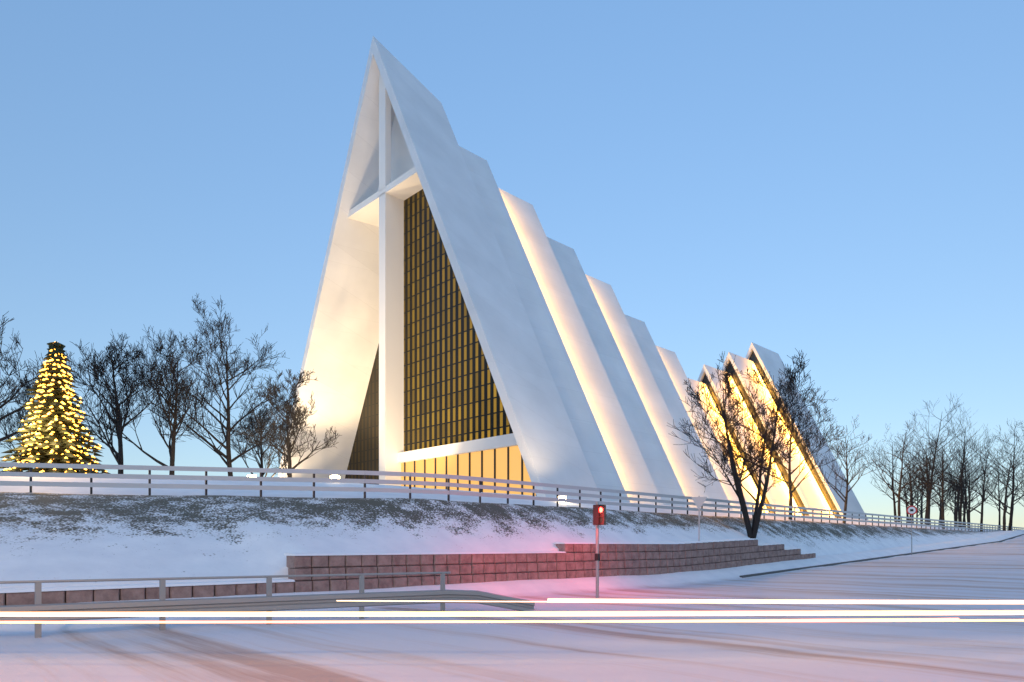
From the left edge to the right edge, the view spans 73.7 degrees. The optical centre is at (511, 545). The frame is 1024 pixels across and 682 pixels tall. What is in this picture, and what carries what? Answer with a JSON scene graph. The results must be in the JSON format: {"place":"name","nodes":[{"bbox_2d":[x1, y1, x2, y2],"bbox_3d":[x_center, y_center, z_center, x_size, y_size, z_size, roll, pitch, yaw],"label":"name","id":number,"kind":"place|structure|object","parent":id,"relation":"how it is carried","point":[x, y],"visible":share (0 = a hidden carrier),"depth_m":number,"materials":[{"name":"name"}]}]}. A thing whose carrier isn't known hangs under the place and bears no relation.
{"place":"outdoors","nodes":[
{"label":"outdoors","id":0,"kind":"place"},
{"bbox_2d":[0,476,1023,681],"bbox_3d":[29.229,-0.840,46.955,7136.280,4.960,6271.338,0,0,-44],"label":"ground","id":1,"kind":"structure","parent":0,"point":[58,533],"depth_m":17.04,"materials":[{"name":"white snow"}]},
{"bbox_2d":[0,374,85,468],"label":"birch tree","id":2,"kind":"object","parent":1,"relation":"on","point":[27,386],"visible":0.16,"depth_m":46.41,"materials":[{"name":"black plant"}]},
{"bbox_2d":[0,311,86,441],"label":"birch tree","id":3,"kind":"object","parent":1,"relation":"on","point":[12,397],"visible":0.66,"depth_m":36.60,"materials":[{"name":"black plant"}]},
{"bbox_2d":[0,341,110,473],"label":"christmas tree","id":4,"kind":"object","parent":1,"relation":"on","point":[58,429],"visible":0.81,"depth_m":29.49,"materials":[{"name":"green plant"}]},
{"bbox_2d":[3,349,106,471],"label":"string lights","id":5,"kind":"object","parent":4,"relation":"attached to","point":[56,418],"visible":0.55,"depth_m":29.46,"materials":[{"name":"yellow"}]},
{"bbox_2d":[64,329,174,473],"bbox_3d":[-23.356,-7.572,39.034,7.166,10.056,6.895,0,0,-44],"label":"birch tree","id":6,"kind":"object","parent":1,"relation":"on","point":[117,421],"visible":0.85,"depth_m":39.43,"materials":[{"name":"black plant"}]},
{"bbox_2d":[82,325,206,474],"bbox_3d":[-22.651,-8.376,43.172,6.919,11.669,10.232,0,0,-44],"label":"birch tree","id":7,"kind":"object","parent":1,"relation":"on","point":[168,416],"visible":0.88,"depth_m":42.97,"materials":[{"name":"black plant"}]},
{"bbox_2d":[119,293,289,475],"bbox_3d":[-19.956,-9.748,46.043,10.999,14.427,8.698,0,0,-6],"label":"birch tree","id":8,"kind":"object","parent":1,"relation":"on","point":[228,428],"visible":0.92,"depth_m":45.93,"materials":[{"name":"black plant"}]},
{"bbox_2d":[216,391,312,476],"bbox_3d":[-20.564,-7.662,54.843,7.462,10.234,7.281,0,0,32],"label":"birch tree","id":9,"kind":"object","parent":1,"relation":"on","point":[258,448],"visible":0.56,"depth_m":54.63,"materials":[{"name":"black plant"}]},
{"bbox_2d":[0,572,534,637],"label":"guardrail","id":10,"kind":"object","parent":1,"relation":"on","point":[268,602],"visible":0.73,"depth_m":13.82,"materials":[{"name":"grey metal"}]},
{"bbox_2d":[233,367,340,476],"bbox_3d":[-12.931,-6.630,39.952,5.041,8.165,5.957,0,0,20],"label":"birch tree","id":11,"kind":"object","parent":1,"relation":"on","point":[289,410],"visible":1,"depth_m":39.81,"materials":[{"name":"black plant"}]},
{"bbox_2d":[247,475,565,498],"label":"floodlights","id":12,"kind":"object","parent":1,"relation":"on","point":[338,476],"visible":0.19,"depth_m":28.78,"materials":[{"name":"beige"}]},
{"bbox_2d":[0,538,815,605],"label":"retaining wall blocks","id":13,"kind":"structure","parent":1,"relation":"on","point":[626,558],"depth_m":21.22,"materials":[{"name":"brown stone"}]},
{"bbox_2d":[0,462,1023,530],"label":"fence","id":14,"kind":"object","parent":1,"relation":"on","point":[91,475],"visible":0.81,"depth_m":24.61,"materials":[{"name":"grey metal"}]},
{"bbox_2d":[278,36,867,519],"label":"cathedral roof panels","id":15,"kind":"object","parent":1,"relation":"on","point":[588,376],"visible":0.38,"depth_m":55.49,"materials":[{"name":"white concrete"}]},
{"bbox_2d":[345,189,512,484],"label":"window","id":16,"kind":"structure","parent":15,"relation":"attached to","point":[451,395],"depth_m":49.26,"materials":[{"name":"yellow glass"}]},
{"bbox_2d":[348,74,517,485],"bbox_3d":[-4.471,-18.400,49.246,5.100,35.400,19.929,0,0,-44],"label":"cross","id":17,"kind":"object","parent":15,"relation":"attached to","point":[382,208],"visible":0.53,"depth_m":51.06,"materials":[{"name":"white concrete"}]},
{"bbox_2d":[401,446,535,495],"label":"entrance glazing","id":18,"kind":"structure","parent":15,"relation":"attached to","point":[501,463],"depth_m":45.26,"materials":[{"name":"yellow glass"}]},
{"bbox_2d":[404,447,522,494],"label":"window mullions","id":19,"kind":"object","parent":18,"relation":"attached to","point":[470,469],"visible":0.36,"depth_m":45.81,"materials":[{"name":"brown metal"}]},
{"bbox_2d":[702,351,840,517],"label":"cathedral strip windows","id":20,"kind":"structure","parent":15,"relation":"attached to","point":[795,494],"depth_m":84.70,"materials":[{"name":"yellow glass"}]},
{"bbox_2d":[593,502,605,597],"bbox_3d":[2.681,0.175,21.020,0.376,3.050,0.450,0,0,-44],"label":"pedestrian signal","id":21,"kind":"object","parent":1,"relation":"on","point":[599,514],"visible":0.95,"depth_m":21.02,"materials":[{"name":"grey metal"}]},
{"bbox_2d":[692,496,706,540],"bbox_3d":[8.740,-1.233,31.882,0.720,2.200,0.079,0,0,12],"label":"give way sign","id":22,"kind":"object","parent":1,"relation":"on","point":[698,501],"visible":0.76,"depth_m":31.87,"materials":[{"name":"grey metal"}]},
{"bbox_2d":[667,348,818,538],"bbox_3d":[12.343,-5.315,36.088,7.573,10.401,8.479,0,0,19],"label":"bare tree","id":23,"kind":"object","parent":1,"relation":"on","point":[727,454],"visible":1,"depth_m":35.91,"materials":[{"name":"black plant"}]},
{"bbox_2d":[741,370,861,519],"bbox_3d":[20.193,-7.295,49.759,8.616,10.989,8.030,0,0,36],"label":"tree","id":24,"kind":"object","parent":1,"relation":"on","point":[806,455],"visible":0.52,"depth_m":49.41,"materials":[{"name":"brown plant"}]},
{"bbox_2d":[814,415,881,522],"bbox_3d":[27.071,-6.266,55.588,5.270,9.136,3.922,0,0,19],"label":"tree","id":25,"kind":"object","parent":1,"relation":"on","point":[842,478],"visible":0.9,"depth_m":55.80,"materials":[{"name":"brown plant"}]},
{"bbox_2d":[739,534,1023,577],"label":"kerb","id":26,"kind":"structure","parent":1,"relation":"on","point":[771,572],"depth_m":41.54,"materials":[{"name":"grey concrete"}]},
{"bbox_2d":[849,423,923,521],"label":"tree","id":27,"kind":"object","parent":1,"relation":"on","point":[891,486],"visible":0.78,"depth_m":90.15,"materials":[{"name":"black plant"}]},
{"bbox_2d":[855,412,947,521],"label":"tree","id":28,"kind":"object","parent":1,"relation":"on","point":[907,483],"visible":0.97,"depth_m":78.96,"materials":[{"name":"black plant"}]},
{"bbox_2d":[871,442,937,522],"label":"tree","id":29,"kind":"object","parent":1,"relation":"on","point":[911,495],"visible":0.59,"depth_m":86.65,"materials":[{"name":"black plant"}]},
{"bbox_2d":[906,506,916,554],"bbox_3d":[28.040,-1.033,47.881,0.660,3.580,0.082,0,0,30],"label":"speed sign","id":30,"kind":"object","parent":1,"relation":"on","point":[911,510],"visible":0.89,"depth_m":47.88,"materials":[{"name":"grey metal"}]},
{"bbox_2d":[885,446,944,523],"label":"tree","id":31,"kind":"object","parent":1,"relation":"on","point":[921,502],"visible":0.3,"depth_m":115.94,"materials":[{"name":"black plant"}]},
{"bbox_2d":[895,466,934,522],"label":"tree","id":32,"kind":"object","parent":1,"relation":"on","point":[912,496],"visible":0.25,"depth_m":124.99,"materials":[{"name":"black plant"}]},
{"bbox_2d":[895,456,935,523],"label":"tree","id":33,"kind":"object","parent":1,"relation":"on","point":[920,496],"visible":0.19,"depth_m":123.19,"materials":[{"name":"black plant"}]},
{"bbox_2d":[887,461,944,522],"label":"tree","id":34,"kind":"object","parent":1,"relation":"on","point":[915,497],"visible":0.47,"depth_m":94.79,"materials":[{"name":"black plant"}]},
{"bbox_2d":[882,430,954,524],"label":"tree","id":35,"kind":"object","parent":1,"relation":"on","point":[926,496],"visible":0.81,"depth_m":81.87,"materials":[{"name":"black plant"}]},
{"bbox_2d":[911,466,939,523],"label":"tree","id":36,"kind":"object","parent":1,"relation":"on","point":[917,515],"visible":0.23,"depth_m":127.25,"materials":[{"name":"black plant"}]},
{"bbox_2d":[892,395,973,524],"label":"tree","id":37,"kind":"object","parent":1,"relation":"on","point":[935,451],"visible":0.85,"depth_m":82.95,"materials":[{"name":"black plant"}]},
{"bbox_2d":[902,438,966,523],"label":"tree","id":38,"kind":"object","parent":1,"relation":"on","point":[935,477],"visible":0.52,"depth_m":85.57,"materials":[{"name":"black plant"}]},
{"bbox_2d":[907,435,967,528],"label":"tree","id":39,"kind":"object","parent":1,"relation":"on","point":[943,492],"visible":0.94,"depth_m":78.37,"materials":[{"name":"black plant"}]},
{"bbox_2d":[916,429,959,524],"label":"tree","id":40,"kind":"object","parent":1,"relation":"on","point":[945,499],"visible":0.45,"depth_m":101.32,"materials":[{"name":"black plant"}]},
{"bbox_2d":[931,476,956,524],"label":"tree","id":41,"kind":"object","parent":1,"relation":"on","point":[941,499],"visible":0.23,"depth_m":121.17,"materials":[{"name":"black plant"}]},
{"bbox_2d":[910,403,990,526],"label":"tree","id":42,"kind":"object","parent":1,"relation":"on","point":[961,499],"visible":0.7,"depth_m":90.62,"materials":[{"name":"black plant"}]},
{"bbox_2d":[937,460,979,519],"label":"tree","id":43,"kind":"object","parent":1,"relation":"on","point":[951,495],"visible":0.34,"depth_m":107.04,"materials":[{"name":"black plant"}]},
{"bbox_2d":[932,441,984,521],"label":"tree","id":44,"kind":"object","parent":1,"relation":"on","point":[958,471],"visible":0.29,"depth_m":118.56,"materials":[{"name":"black plant"}]},
{"bbox_2d":[932,472,988,526],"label":"tree","id":45,"kind":"object","parent":1,"relation":"on","point":[954,501],"visible":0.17,"depth_m":131.88,"materials":[{"name":"black plant"}]},
{"bbox_2d":[935,458,996,521],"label":"tree","id":46,"kind":"object","parent":1,"relation":"on","point":[960,488],"visible":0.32,"depth_m":117.13,"materials":[{"name":"black plant"}]},
{"bbox_2d":[943,442,992,526],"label":"tree","id":47,"kind":"object","parent":1,"relation":"on","point":[958,495],"visible":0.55,"depth_m":96.96,"materials":[{"name":"black plant"}]},
{"bbox_2d":[935,453,1000,526],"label":"tree","id":48,"kind":"object","parent":1,"relation":"on","point":[964,499],"visible":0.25,"depth_m":120.09,"materials":[{"name":"black plant"}]},
{"bbox_2d":[936,428,1000,526],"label":"tree","id":49,"kind":"object","parent":1,"relation":"on","point":[964,513],"visible":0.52,"depth_m":99.80,"materials":[{"name":"black plant"}]},
{"bbox_2d":[948,425,1008,530],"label":"tree","id":50,"kind":"object","parent":1,"relation":"on","point":[982,495],"visible":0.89,"depth_m":88.07,"materials":[{"name":"black plant"}]},
{"bbox_2d":[951,447,1005,529],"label":"tree","id":51,"kind":"object","parent":1,"relation":"on","point":[969,489],"visible":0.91,"depth_m":89.13,"materials":[{"name":"black plant"}]},
{"bbox_2d":[958,419,1023,530],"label":"tree","id":52,"kind":"object","parent":1,"relation":"on","point":[1011,511],"visible":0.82,"depth_m":90.45,"materials":[{"name":"black plant"}]},
{"bbox_2d":[975,450,1021,529],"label":"tree","id":53,"kind":"object","parent":1,"relation":"on","point":[999,503],"visible":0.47,"depth_m":121.86,"materials":[{"name":"black plant"}]},
{"bbox_2d":[976,434,1023,530],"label":"tree","id":54,"kind":"object","parent":1,"relation":"on","point":[1016,491],"visible":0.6,"depth_m":96.70,"materials":[{"name":"black plant"}]},
{"bbox_2d":[980,443,1023,530],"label":"tree","id":55,"kind":"object","parent":1,"relation":"on","point":[1005,506],"visible":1,"depth_m":80.72,"materials":[{"name":"black plant"}]},
{"bbox_2d":[988,446,1023,483],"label":"tree","id":56,"kind":"object","parent":1,"relation":"on","point":[1009,465],"visible":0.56,"depth_m":91.34,"materials":[{"name":"black plant"}]},
{"bbox_2d":[1006,425,1023,491],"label":"tree","id":57,"kind":"object","parent":1,"relation":"on","point":[1017,469],"visible":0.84,"depth_m":87.09,"materials":[{"name":"black plant"}]},
{"bbox_2d":[1010,471,1023,506],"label":"tree","id":58,"kind":"object","parent":1,"relation":"on","point":[1019,492],"visible":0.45,"depth_m":112.97,"materials":[{"name":"black plant"}]},
{"bbox_2d":[0,599,1023,622],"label":"light trails","id":59,"kind":"object","parent":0,"point":[511,613],"visible":1,"depth_m":8.11,"materials":[{"name":"white"}]},
{"bbox_2d":[0,0,1023,529],"label":"sky","id":60,"kind":"structure","parent":0,"point":[840,183],"materials":[{"name":"blue"}]}
]}

